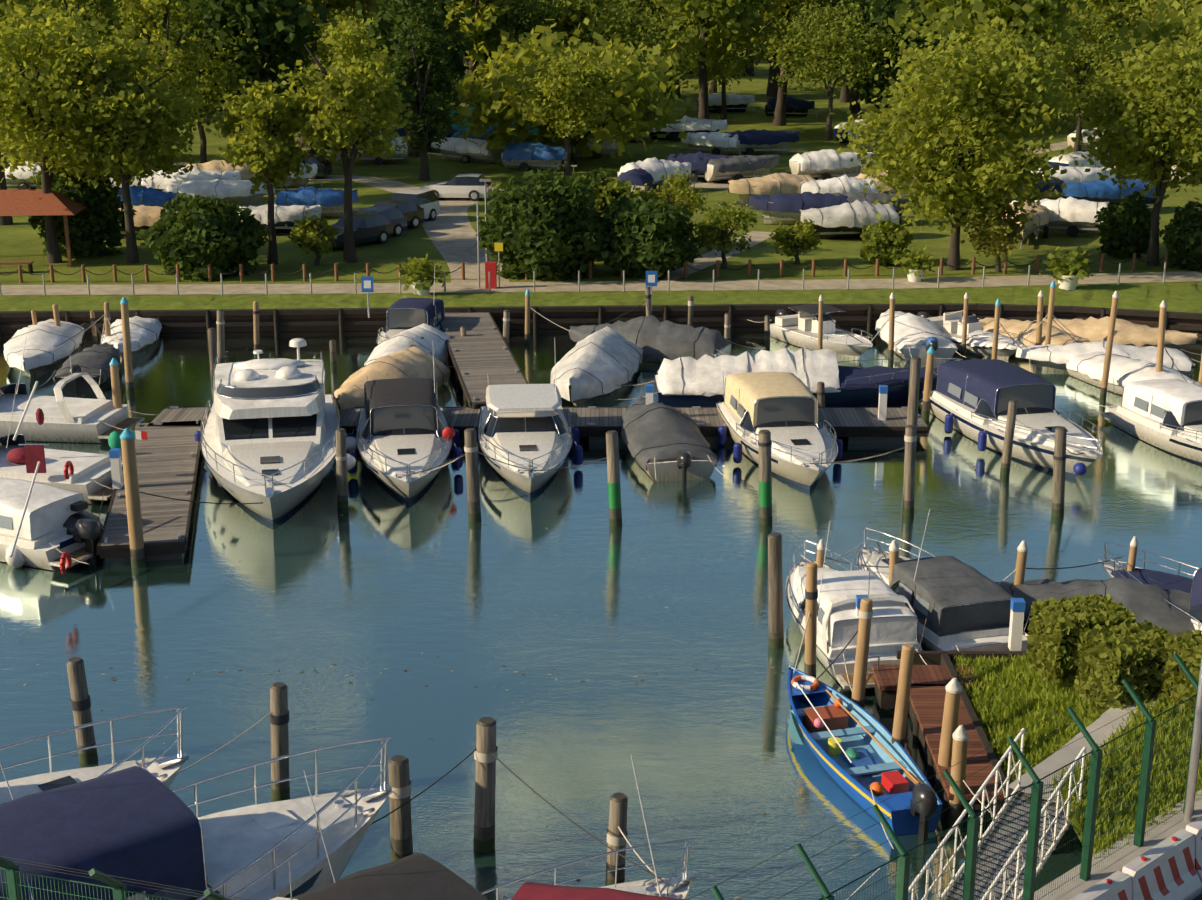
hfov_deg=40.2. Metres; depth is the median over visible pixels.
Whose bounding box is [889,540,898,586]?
pile
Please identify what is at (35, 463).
berth clutter
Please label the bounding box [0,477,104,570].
boat
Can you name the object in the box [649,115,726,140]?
beached boat
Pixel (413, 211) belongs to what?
dark car
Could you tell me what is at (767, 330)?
pile
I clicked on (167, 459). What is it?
finger dock
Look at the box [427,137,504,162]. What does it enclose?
beached boat
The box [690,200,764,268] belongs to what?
park tree
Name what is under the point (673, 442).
dark grey covered boat
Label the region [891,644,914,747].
pile
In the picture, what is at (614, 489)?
pile
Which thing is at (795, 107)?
beached boat
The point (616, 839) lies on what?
pile
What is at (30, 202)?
tiled shelter roof
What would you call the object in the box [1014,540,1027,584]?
pile
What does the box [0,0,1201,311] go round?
lawn
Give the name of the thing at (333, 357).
pile
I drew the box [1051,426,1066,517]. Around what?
pile
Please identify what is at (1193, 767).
steel pole
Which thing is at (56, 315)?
pile
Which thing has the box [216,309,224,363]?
pile
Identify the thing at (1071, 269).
planter pot
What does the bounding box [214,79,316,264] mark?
park tree
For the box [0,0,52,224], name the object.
tall tree
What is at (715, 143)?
beached boat
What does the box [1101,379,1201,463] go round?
boat
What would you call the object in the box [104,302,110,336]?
pile
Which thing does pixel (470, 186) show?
white hatchback car
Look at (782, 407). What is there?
motorboat
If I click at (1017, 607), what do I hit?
power pedestal
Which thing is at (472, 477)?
pile
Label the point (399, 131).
beached boat
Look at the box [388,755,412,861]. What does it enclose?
pile
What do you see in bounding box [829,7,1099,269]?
park tree
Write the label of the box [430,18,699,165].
tree belt
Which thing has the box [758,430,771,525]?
pile
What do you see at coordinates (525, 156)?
beached boat
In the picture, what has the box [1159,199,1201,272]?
bush
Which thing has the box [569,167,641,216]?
bush
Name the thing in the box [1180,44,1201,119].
park tree
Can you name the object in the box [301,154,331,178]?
dark car
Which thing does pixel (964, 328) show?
pile
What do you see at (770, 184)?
beached boat
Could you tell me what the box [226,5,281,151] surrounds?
tall tree
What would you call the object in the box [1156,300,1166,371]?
pile
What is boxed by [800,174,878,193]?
beached boat
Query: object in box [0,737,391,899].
cruiser boat
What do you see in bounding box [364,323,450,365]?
grey covered boat
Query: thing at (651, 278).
blue quay sign
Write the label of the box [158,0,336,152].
tree
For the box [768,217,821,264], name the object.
park tree
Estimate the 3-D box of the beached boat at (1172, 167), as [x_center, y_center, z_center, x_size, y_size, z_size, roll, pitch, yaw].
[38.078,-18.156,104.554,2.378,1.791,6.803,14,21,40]
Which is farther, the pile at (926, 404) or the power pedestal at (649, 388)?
the pile at (926, 404)
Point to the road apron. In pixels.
(1125, 855)
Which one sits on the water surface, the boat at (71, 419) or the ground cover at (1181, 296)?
the boat at (71, 419)
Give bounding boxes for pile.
[31,310,36,324]
[52,304,60,326]
[66,657,97,764]
[90,310,97,344]
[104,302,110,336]
[109,358,121,412]
[120,297,133,394]
[120,428,145,567]
[208,328,217,381]
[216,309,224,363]
[253,301,259,355]
[269,682,289,801]
[329,340,336,367]
[335,428,347,508]
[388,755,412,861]
[460,326,465,335]
[464,428,480,521]
[473,717,497,852]
[503,310,509,346]
[525,289,529,344]
[605,793,627,885]
[606,430,621,527]
[645,287,651,315]
[688,296,693,326]
[724,313,730,342]
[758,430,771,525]
[764,315,769,344]
[768,532,783,648]
[804,562,817,677]
[816,539,824,567]
[817,382,824,406]
[818,295,823,349]
[851,598,872,708]
[888,292,894,363]
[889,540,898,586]
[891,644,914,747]
[902,425,916,516]
[903,357,920,476]
[921,346,934,417]
[934,678,961,797]
[947,725,968,827]
[961,292,968,357]
[992,299,1000,358]
[1000,400,1017,475]
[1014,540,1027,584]
[1035,290,1043,345]
[1045,281,1055,344]
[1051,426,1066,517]
[1099,291,1118,400]
[1127,536,1137,570]
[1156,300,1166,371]
[1198,355,1201,383]
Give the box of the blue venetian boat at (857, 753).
[787,667,942,844]
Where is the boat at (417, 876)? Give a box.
[270,771,694,899]
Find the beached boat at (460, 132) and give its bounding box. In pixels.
[452,126,524,143]
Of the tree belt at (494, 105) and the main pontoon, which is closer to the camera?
the main pontoon
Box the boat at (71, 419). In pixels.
[0,336,143,442]
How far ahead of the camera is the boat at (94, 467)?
44.41 m
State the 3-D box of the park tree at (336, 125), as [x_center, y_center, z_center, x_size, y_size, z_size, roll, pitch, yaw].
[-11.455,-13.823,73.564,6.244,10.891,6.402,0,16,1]
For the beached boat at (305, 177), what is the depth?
100.17 m
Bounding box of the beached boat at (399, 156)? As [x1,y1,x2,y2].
[324,136,407,164]
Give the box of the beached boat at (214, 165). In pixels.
[185,160,290,188]
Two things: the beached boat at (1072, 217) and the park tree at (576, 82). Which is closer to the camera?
the beached boat at (1072, 217)
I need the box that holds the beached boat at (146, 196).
[117,185,181,206]
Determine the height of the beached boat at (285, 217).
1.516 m
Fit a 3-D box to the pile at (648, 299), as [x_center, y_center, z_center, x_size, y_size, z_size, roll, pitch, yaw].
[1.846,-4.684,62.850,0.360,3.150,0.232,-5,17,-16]
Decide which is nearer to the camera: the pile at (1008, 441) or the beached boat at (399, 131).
the pile at (1008, 441)
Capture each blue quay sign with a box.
[361,276,373,317]
[646,271,656,311]
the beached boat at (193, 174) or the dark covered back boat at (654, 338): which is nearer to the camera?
the dark covered back boat at (654, 338)
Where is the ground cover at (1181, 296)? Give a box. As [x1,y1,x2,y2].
[0,282,1201,312]
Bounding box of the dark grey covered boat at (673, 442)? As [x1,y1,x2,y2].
[620,396,716,484]
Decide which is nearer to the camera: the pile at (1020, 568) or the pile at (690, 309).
the pile at (1020, 568)
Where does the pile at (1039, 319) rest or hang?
on the water surface
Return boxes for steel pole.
[1183,658,1201,822]
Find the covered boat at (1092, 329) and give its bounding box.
[1044,316,1197,348]
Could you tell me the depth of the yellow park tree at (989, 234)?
71.74 m
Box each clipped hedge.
[1025,593,1137,687]
[1073,619,1172,712]
[1159,630,1201,718]
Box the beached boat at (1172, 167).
[1171,157,1197,180]
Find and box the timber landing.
[872,665,1004,822]
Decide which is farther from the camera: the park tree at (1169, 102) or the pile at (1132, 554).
the park tree at (1169, 102)
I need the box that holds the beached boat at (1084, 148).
[1067,128,1112,151]
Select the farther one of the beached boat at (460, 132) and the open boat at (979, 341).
the beached boat at (460, 132)
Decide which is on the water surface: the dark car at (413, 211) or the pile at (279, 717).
the pile at (279, 717)
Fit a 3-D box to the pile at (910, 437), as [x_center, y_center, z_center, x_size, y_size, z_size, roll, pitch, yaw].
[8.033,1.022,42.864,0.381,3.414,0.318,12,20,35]
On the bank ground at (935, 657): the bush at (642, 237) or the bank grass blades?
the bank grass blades
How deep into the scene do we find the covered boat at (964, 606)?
33.79 m
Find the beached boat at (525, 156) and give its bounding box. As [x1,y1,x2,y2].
[501,141,576,170]
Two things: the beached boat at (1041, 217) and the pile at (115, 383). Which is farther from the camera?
the beached boat at (1041, 217)
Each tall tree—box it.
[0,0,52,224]
[26,0,138,184]
[108,0,211,164]
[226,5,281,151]
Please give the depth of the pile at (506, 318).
60.33 m
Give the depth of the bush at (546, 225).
69.83 m
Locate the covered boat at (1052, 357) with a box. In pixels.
[1015,341,1194,376]
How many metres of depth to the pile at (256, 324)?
60.52 m
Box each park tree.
[0,0,157,262]
[8,0,150,85]
[31,24,212,263]
[138,10,278,162]
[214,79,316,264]
[264,17,416,262]
[275,0,387,153]
[287,211,338,265]
[457,0,579,74]
[504,51,627,175]
[559,0,703,142]
[663,13,777,118]
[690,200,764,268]
[755,0,917,140]
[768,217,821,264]
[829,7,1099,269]
[960,197,1035,271]
[1030,1,1143,151]
[1057,25,1201,265]
[1114,0,1201,51]
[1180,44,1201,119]
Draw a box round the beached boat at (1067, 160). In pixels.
[1048,151,1108,167]
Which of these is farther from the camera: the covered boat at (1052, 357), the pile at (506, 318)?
the pile at (506, 318)
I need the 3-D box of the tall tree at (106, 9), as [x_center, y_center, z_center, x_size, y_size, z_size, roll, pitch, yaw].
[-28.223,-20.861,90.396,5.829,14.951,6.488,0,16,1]
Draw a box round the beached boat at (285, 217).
[238,204,321,234]
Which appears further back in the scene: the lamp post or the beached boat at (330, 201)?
the beached boat at (330, 201)
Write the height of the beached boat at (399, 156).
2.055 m
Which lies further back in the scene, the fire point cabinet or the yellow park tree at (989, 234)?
the yellow park tree at (989, 234)
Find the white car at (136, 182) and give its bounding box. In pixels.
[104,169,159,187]
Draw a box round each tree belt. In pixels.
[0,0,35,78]
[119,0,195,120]
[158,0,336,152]
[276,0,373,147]
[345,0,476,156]
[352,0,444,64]
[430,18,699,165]
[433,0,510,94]
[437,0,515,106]
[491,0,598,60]
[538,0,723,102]
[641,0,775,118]
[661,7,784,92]
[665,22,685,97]
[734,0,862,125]
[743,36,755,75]
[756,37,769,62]
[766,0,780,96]
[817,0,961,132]
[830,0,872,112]
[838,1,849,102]
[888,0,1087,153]
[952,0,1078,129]
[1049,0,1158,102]
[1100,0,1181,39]
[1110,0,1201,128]
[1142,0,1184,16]
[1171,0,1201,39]
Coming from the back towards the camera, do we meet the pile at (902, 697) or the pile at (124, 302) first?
the pile at (124, 302)
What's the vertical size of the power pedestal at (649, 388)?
1.050 m
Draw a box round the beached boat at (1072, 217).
[1011,197,1108,236]
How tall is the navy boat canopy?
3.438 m
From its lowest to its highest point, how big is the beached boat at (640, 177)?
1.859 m
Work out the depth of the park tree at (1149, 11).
133.43 m
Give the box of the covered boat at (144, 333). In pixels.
[100,316,161,359]
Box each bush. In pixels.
[27,164,136,258]
[136,193,270,281]
[475,167,607,280]
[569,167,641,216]
[592,195,703,279]
[860,219,913,265]
[1093,191,1160,259]
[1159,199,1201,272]
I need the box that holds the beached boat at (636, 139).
[615,130,647,144]
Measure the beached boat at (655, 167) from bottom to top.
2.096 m
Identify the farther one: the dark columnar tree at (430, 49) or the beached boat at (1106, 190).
the dark columnar tree at (430, 49)
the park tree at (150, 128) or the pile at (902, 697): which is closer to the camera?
the pile at (902, 697)
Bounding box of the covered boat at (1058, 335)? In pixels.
[978,317,1090,346]
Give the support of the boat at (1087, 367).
on the water surface
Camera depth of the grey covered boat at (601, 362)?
55.04 m
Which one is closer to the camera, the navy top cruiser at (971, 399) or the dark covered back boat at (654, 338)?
the navy top cruiser at (971, 399)
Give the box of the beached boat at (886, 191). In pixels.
[856,170,923,196]
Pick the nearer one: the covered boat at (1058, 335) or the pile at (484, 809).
the pile at (484, 809)
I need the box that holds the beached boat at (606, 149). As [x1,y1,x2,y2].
[552,137,617,158]
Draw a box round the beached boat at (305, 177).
[273,163,324,187]
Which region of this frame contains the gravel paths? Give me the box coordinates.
[1,141,1201,294]
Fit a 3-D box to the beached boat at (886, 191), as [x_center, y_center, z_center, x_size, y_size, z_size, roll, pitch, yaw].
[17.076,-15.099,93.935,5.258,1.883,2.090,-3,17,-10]
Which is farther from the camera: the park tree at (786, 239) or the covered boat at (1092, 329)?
the park tree at (786, 239)
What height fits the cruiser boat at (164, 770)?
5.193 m
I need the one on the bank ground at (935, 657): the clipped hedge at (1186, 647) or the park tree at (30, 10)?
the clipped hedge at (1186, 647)
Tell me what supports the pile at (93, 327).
on the water surface
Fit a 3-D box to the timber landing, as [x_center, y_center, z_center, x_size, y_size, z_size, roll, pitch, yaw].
[6.438,5.542,29.911,2.300,1.200,5.300,0,16,1]
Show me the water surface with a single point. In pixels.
(378, 577)
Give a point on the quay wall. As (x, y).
(341, 320)
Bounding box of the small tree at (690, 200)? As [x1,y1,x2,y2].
[632,167,709,220]
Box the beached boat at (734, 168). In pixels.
[704,154,785,181]
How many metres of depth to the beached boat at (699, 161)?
102.59 m
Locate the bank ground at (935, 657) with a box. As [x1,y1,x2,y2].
[896,651,1200,843]
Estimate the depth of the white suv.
86.67 m
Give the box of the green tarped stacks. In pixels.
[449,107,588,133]
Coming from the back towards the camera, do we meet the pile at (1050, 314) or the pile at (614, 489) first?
the pile at (1050, 314)
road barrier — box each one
[1070,870,1131,899]
[1122,829,1201,899]
[1185,816,1201,882]
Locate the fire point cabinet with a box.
[477,202,502,288]
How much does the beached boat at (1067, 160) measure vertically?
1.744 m
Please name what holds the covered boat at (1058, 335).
on the water surface
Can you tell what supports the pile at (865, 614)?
on the water surface
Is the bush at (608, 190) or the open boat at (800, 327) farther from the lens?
the bush at (608, 190)
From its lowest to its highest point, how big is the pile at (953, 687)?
3.219 m
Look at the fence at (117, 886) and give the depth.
18.19 m
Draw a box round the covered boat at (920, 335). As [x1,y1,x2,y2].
[875,309,957,361]
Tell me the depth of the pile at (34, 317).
61.35 m
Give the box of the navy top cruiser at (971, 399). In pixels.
[919,333,1102,477]
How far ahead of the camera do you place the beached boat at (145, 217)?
80.40 m
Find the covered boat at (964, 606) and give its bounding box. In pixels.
[786,509,1034,688]
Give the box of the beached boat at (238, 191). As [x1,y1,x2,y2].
[162,179,275,208]
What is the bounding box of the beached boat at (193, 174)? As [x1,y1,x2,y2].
[139,167,240,190]
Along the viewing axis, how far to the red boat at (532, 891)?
20.89 m
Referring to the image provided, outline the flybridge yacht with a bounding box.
[194,338,358,523]
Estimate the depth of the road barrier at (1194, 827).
21.78 m
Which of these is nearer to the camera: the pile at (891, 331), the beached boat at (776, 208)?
the pile at (891, 331)
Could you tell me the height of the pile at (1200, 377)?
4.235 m
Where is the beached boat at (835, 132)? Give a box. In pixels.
[833,119,888,142]
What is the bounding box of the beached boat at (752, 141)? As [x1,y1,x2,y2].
[724,129,806,154]
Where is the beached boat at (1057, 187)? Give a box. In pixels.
[984,176,1063,201]
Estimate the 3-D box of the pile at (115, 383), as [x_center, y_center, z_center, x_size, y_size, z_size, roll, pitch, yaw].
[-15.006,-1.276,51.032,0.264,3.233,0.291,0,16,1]
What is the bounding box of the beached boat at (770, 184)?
[719,173,815,206]
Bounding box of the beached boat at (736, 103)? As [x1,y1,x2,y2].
[697,92,759,112]
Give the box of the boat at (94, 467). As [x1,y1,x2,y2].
[0,384,147,503]
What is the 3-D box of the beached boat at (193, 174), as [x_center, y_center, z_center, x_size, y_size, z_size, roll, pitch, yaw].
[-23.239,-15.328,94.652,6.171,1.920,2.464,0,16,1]
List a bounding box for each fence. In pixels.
[0,856,247,899]
[688,653,1201,899]
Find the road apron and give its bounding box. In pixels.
[1034,789,1201,899]
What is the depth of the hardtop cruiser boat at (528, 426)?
46.91 m
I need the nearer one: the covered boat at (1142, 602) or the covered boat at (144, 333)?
the covered boat at (1142, 602)
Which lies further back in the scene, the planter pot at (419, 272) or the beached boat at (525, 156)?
the beached boat at (525, 156)
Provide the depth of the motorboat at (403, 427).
46.48 m
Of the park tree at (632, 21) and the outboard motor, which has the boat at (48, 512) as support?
the outboard motor
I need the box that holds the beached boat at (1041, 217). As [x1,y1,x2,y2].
[1002,201,1050,248]
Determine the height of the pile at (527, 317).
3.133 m
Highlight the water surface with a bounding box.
[0,327,1201,899]
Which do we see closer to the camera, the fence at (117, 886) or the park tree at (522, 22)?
the fence at (117, 886)
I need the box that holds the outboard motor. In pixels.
[63,500,101,534]
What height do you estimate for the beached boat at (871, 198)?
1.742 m
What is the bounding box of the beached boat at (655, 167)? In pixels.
[617,157,697,192]
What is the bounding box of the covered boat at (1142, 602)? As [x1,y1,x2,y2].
[995,577,1194,637]
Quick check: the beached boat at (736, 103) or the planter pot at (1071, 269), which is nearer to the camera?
the planter pot at (1071, 269)
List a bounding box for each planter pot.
[395,253,448,295]
[892,244,936,281]
[1039,246,1093,289]
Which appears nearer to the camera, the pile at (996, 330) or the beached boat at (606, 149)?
the pile at (996, 330)
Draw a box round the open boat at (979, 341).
[917,311,1024,359]
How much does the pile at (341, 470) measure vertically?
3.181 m
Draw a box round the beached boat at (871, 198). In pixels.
[830,192,921,224]
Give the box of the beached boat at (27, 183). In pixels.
[4,161,58,189]
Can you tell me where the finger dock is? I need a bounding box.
[97,420,203,563]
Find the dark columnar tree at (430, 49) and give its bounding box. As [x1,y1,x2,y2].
[386,0,465,180]
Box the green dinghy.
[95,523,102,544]
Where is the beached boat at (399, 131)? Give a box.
[378,125,456,151]
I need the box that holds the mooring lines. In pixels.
[39,301,1200,886]
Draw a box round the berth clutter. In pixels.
[5,381,121,573]
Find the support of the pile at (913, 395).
on the water surface
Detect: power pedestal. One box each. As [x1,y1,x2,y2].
[109,448,122,488]
[645,384,653,404]
[855,595,868,616]
[878,385,887,419]
[1008,598,1025,650]
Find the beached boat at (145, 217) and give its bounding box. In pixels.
[118,205,177,239]
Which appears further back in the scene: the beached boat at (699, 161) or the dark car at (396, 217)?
the beached boat at (699, 161)
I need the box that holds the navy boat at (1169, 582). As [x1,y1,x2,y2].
[1098,541,1201,633]
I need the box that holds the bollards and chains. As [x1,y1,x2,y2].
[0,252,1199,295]
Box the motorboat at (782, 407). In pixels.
[716,340,842,489]
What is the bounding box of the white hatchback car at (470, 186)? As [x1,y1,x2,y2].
[420,173,491,200]
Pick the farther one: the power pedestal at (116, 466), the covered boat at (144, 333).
the covered boat at (144, 333)
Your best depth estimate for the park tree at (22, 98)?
71.54 m
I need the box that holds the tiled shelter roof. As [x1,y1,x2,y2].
[0,189,87,273]
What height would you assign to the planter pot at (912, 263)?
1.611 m
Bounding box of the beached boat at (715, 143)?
[675,132,741,154]
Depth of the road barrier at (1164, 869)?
21.26 m
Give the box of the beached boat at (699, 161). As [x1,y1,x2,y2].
[667,151,751,181]
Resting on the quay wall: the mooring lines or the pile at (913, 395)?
the mooring lines
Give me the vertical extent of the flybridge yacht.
3.345 m
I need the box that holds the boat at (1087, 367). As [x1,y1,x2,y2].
[1066,351,1201,394]
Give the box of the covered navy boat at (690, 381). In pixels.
[654,348,962,406]
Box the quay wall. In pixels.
[0,303,1201,336]
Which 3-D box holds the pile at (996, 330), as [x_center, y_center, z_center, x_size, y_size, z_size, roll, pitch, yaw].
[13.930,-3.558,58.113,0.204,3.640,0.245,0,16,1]
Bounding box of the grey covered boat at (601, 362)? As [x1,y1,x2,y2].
[550,326,642,405]
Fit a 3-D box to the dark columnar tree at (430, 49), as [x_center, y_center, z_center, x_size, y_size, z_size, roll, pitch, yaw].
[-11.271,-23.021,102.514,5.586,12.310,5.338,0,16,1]
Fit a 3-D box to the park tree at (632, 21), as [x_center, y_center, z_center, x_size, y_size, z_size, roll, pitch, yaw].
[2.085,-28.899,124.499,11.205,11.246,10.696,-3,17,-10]
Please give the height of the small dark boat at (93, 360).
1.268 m
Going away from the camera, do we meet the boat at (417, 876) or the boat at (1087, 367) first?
the boat at (417, 876)
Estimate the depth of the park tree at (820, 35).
125.18 m
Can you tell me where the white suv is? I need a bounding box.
[390,189,439,226]
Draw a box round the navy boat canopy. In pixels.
[376,274,444,344]
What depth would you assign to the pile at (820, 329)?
59.18 m
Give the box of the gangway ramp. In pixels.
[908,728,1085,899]
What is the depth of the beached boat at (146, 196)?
86.65 m
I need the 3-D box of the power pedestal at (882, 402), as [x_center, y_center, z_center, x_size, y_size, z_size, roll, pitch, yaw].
[8.560,-1.436,49.944,0.240,1.050,0.240,0,16,1]
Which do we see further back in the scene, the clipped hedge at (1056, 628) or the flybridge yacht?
the flybridge yacht
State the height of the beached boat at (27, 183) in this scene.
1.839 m
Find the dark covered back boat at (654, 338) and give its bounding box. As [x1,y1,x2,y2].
[569,315,730,362]
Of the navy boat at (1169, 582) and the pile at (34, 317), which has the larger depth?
the pile at (34, 317)
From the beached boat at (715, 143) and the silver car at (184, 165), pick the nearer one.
the silver car at (184, 165)
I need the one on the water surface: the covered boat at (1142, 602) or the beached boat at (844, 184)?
the covered boat at (1142, 602)
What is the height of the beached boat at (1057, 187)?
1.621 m
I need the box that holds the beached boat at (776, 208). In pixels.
[743,192,849,223]
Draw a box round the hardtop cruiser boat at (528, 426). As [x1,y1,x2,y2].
[474,337,582,496]
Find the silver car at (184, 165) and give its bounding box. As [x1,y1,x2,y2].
[159,162,193,169]
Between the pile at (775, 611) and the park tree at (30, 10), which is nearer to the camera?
the pile at (775, 611)
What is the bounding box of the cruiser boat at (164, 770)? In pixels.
[0,706,188,803]
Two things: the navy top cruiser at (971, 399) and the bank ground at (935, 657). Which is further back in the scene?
the navy top cruiser at (971, 399)
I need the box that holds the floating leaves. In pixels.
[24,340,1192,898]
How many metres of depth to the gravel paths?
70.04 m
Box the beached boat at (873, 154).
[846,136,899,157]
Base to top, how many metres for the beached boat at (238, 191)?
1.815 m
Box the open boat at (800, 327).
[770,304,873,359]
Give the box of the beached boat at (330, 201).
[274,186,357,216]
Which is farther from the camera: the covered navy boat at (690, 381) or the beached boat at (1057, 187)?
the beached boat at (1057, 187)
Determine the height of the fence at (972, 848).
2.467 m
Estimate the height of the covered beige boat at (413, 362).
1.830 m
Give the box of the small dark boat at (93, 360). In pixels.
[53,342,119,392]
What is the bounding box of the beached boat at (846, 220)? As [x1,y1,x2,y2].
[800,200,901,238]
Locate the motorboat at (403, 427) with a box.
[348,353,462,502]
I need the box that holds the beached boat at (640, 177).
[617,168,653,200]
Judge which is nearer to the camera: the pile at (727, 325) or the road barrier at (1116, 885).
the road barrier at (1116, 885)
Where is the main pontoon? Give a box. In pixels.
[146,406,927,442]
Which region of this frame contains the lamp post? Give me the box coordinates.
[479,179,490,261]
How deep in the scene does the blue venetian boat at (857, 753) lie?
29.17 m
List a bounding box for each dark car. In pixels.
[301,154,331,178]
[325,212,392,247]
[331,206,406,236]
[374,199,423,227]
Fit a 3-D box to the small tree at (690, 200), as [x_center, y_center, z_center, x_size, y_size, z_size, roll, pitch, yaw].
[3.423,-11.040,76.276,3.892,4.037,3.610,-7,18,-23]
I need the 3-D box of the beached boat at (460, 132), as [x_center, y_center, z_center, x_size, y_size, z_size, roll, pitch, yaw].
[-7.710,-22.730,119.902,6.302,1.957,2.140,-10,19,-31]
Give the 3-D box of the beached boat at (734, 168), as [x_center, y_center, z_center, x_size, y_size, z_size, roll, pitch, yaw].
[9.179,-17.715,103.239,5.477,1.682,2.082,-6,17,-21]
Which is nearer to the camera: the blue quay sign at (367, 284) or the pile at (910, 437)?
the pile at (910, 437)
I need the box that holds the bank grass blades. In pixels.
[949,653,1201,857]
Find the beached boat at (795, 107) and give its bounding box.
[765,96,818,117]
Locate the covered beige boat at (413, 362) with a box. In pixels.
[334,346,450,408]
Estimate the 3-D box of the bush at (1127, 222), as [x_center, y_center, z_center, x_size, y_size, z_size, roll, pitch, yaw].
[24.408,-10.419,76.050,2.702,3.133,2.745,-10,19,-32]
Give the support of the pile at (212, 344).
on the water surface
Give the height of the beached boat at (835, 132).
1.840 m
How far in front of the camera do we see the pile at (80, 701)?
29.25 m
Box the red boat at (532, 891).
[511,756,879,899]
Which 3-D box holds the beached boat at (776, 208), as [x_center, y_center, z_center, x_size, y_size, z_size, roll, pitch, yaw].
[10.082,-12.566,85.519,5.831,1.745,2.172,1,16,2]
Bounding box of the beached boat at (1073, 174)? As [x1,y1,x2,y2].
[1031,166,1115,198]
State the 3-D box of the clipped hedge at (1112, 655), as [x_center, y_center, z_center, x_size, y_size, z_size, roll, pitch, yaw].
[9.014,3.721,27.915,1.575,1.311,1.327,-5,17,-16]
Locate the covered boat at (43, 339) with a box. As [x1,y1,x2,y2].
[3,319,83,375]
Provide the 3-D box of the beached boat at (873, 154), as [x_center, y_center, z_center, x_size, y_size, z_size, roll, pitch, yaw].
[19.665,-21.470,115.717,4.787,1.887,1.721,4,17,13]
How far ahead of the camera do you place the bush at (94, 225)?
75.64 m
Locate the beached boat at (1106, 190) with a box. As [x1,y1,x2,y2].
[1061,178,1155,206]
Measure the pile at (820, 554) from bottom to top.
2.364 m
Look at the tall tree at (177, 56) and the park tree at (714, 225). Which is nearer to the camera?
the park tree at (714, 225)
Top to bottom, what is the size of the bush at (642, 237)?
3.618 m
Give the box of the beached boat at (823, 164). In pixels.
[789,149,872,179]
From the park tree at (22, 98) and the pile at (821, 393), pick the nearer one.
the pile at (821, 393)
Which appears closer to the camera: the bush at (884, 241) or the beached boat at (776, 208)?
the bush at (884, 241)

